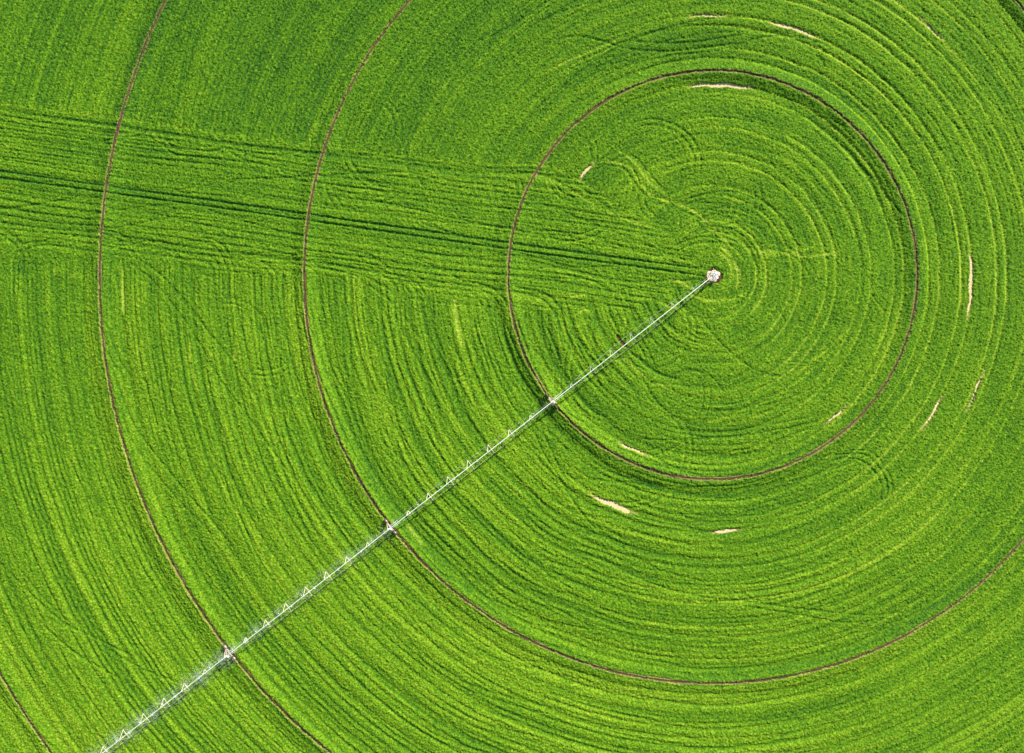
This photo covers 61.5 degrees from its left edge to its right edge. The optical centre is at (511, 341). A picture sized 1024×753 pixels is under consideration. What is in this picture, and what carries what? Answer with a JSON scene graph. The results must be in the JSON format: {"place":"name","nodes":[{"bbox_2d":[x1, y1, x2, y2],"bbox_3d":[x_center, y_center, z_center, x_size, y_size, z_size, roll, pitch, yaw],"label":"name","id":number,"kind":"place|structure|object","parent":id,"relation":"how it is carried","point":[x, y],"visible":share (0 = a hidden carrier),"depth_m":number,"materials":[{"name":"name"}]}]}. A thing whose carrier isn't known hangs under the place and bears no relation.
{"place":"outdoors","nodes":[
{"label":"outdoors","id":0,"kind":"place"},
{"bbox_2d":[0,0,1023,752],"bbox_3d":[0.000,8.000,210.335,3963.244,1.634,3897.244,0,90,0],"label":"ground","id":1,"kind":"structure","parent":0,"point":[528,364],"depth_m":209.97,"materials":[{"name":"brown soil"}]},
{"bbox_2d":[0,671,50,752],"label":"wheel track","id":2,"kind":"structure","parent":1,"relation":"on","point":[24,714],"depth_m":210.13,"materials":[{"name":"soil"}]},
{"bbox_2d":[98,0,331,752],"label":"wheel track","id":3,"kind":"structure","parent":1,"relation":"on","point":[113,397],"depth_m":209.97,"materials":[{"name":"soil"}]},
{"bbox_2d":[96,268,718,752],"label":"pivot irrigator","id":4,"kind":"object","parent":1,"relation":"on","point":[390,526],"visible":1,"depth_m":206.59,"materials":[{"name":"metal"}]},
{"bbox_2d":[86,275,706,752],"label":"water spray","id":5,"kind":"object","parent":4,"relation":"attached to","point":[226,657],"visible":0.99,"depth_m":208.16,"materials":[{"name":"white liquid"}]},
{"bbox_2d":[0,0,1023,752],"bbox_3d":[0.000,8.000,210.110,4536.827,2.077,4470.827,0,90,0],"label":"crop","id":6,"kind":"object","parent":1,"relation":"on","point":[890,514],"visible":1,"depth_m":210.18,"materials":[{"name":"green plant"}]},
{"bbox_2d":[581,166,591,176],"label":"sand patch","id":7,"kind":"object","parent":1,"relation":"on","point":[586,170],"visible":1,"depth_m":210.69,"materials":[{"name":"beige sand"}]},
{"bbox_2d":[595,496,630,512],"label":"sand patch","id":8,"kind":"object","parent":1,"relation":"on","point":[614,505],"visible":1,"depth_m":210.23,"materials":[{"name":"beige sand"}]},
{"bbox_2d":[623,444,642,453],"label":"sand patch","id":9,"kind":"object","parent":1,"relation":"on","point":[626,446],"visible":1,"depth_m":210.35,"materials":[{"name":"beige sand"}]},
{"bbox_2d":[302,0,1023,684],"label":"wheel track","id":10,"kind":"structure","parent":1,"relation":"on","point":[426,564],"depth_m":209.91,"materials":[{"name":"soil"}]},
{"bbox_2d":[695,14,721,16],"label":"sand patch","id":11,"kind":"object","parent":1,"relation":"on","point":[708,15],"visible":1,"depth_m":210.28,"materials":[{"name":"beige sand"}]},
{"bbox_2d":[506,69,918,480],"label":"wheel track","id":12,"kind":"structure","parent":1,"relation":"on","point":[595,442],"depth_m":209.81,"materials":[{"name":"soil"}]},
{"bbox_2d":[705,267,720,282],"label":"bare soil","id":13,"kind":"structure","parent":1,"relation":"on","point":[718,279],"depth_m":210.50,"materials":[{"name":"brown soil"}]},
{"bbox_2d":[706,270,719,281],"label":"concrete pad","id":14,"kind":"object","parent":13,"relation":"on","point":[710,275],"visible":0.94,"depth_m":210.38,"materials":[{"name":"grey concrete"}]},
{"bbox_2d":[692,83,749,88],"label":"sand patch","id":15,"kind":"object","parent":1,"relation":"on","point":[722,85],"visible":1,"depth_m":210.53,"materials":[{"name":"beige sand"}]},
{"bbox_2d":[715,529,735,532],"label":"sand patch","id":16,"kind":"object","parent":1,"relation":"on","point":[725,530],"visible":1,"depth_m":210.25,"materials":[{"name":"beige sand"}]},
{"bbox_2d":[771,22,813,36],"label":"sand patch","id":17,"kind":"object","parent":1,"relation":"on","point":[794,28],"visible":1,"depth_m":210.21,"materials":[{"name":"beige sand"}]},
{"bbox_2d":[922,400,939,427],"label":"sand patch","id":18,"kind":"object","parent":1,"relation":"on","point":[934,409],"visible":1,"depth_m":210.43,"materials":[{"name":"beige sand"}]},
{"bbox_2d":[967,256,972,313],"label":"sand patch","id":19,"kind":"object","parent":1,"relation":"on","point":[970,285],"visible":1,"depth_m":210.32,"materials":[{"name":"beige sand"}]},
{"bbox_2d":[969,380,979,404],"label":"sand patch","id":20,"kind":"object","parent":1,"relation":"on","point":[977,384],"visible":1,"depth_m":210.44,"materials":[{"name":"beige sand"}]}
]}

